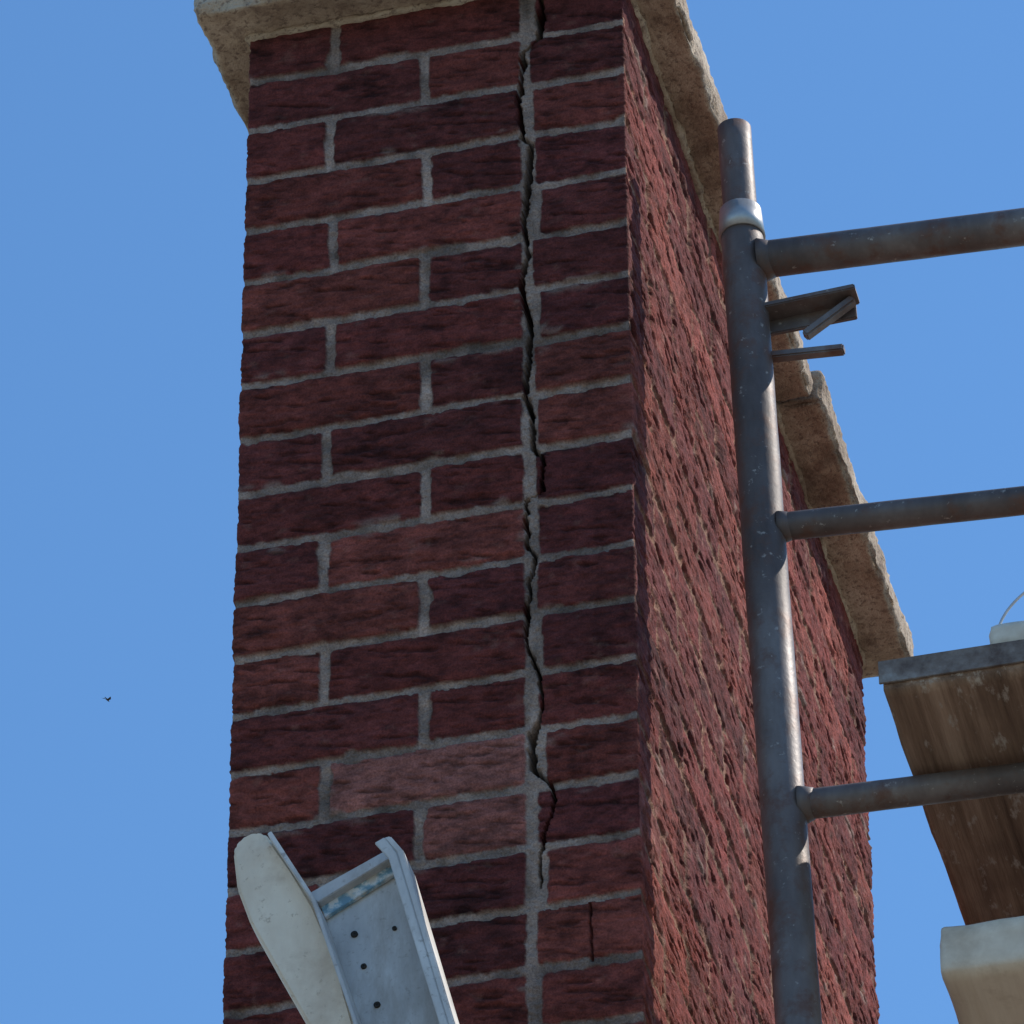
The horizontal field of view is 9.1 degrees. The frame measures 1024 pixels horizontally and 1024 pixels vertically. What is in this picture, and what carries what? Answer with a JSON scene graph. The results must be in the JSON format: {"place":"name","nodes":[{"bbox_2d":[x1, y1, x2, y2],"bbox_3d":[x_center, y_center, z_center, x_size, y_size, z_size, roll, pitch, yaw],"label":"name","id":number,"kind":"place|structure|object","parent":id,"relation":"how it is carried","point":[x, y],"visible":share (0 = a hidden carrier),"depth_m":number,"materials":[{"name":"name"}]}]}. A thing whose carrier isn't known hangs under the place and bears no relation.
{"place":"outdoors","nodes":[
{"label":"outdoors","id":0,"kind":"place"},
{"bbox_2d":[0,0,1023,1023],"label":"sky","id":1,"kind":"structure","parent":0,"point":[123,139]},
{"bbox_3d":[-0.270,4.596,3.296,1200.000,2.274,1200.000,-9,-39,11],"label":"ground","id":2,"kind":"structure","parent":0,"visible":0},
{"bbox_2d":[194,0,913,1023],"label":"brick chimney","id":3,"kind":"object","parent":2,"relation":"on","point":[492,666],"visible":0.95,"depth_m":6.99,"materials":[{"name":"brick"}]},
{"bbox_2d":[234,831,458,1023],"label":"metal bracket","id":4,"kind":"object","parent":3,"relation":"attached to","point":[365,952],"visible":1,"depth_m":6.34,"materials":[{"name":"metal"}]},
{"bbox_2d":[717,118,1023,1023],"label":"scaffold","id":5,"kind":"object","parent":2,"relation":"on","point":[959,718],"visible":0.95,"depth_m":6.76,"materials":[{"name":"metal"}]},
{"bbox_2d":[940,916,1023,1023],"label":"timber batten","id":6,"kind":"object","parent":5,"relation":"on","point":[982,968],"visible":1,"depth_m":6.49,"materials":[{"name":"beige wood"}]},
{"bbox_2d":[989,621,1023,643],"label":"bucket","id":7,"kind":"object","parent":5,"relation":"on","point":[1007,632],"visible":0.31,"depth_m":6.55,"materials":[{"name":"white plastic"}]},
{"bbox_2d":[999,592,1023,623],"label":"wire loop","id":8,"kind":"object","parent":7,"relation":"attached to","point":[1010,606],"visible":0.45,"depth_m":6.73,"materials":[{"name":"metal"}]}
]}

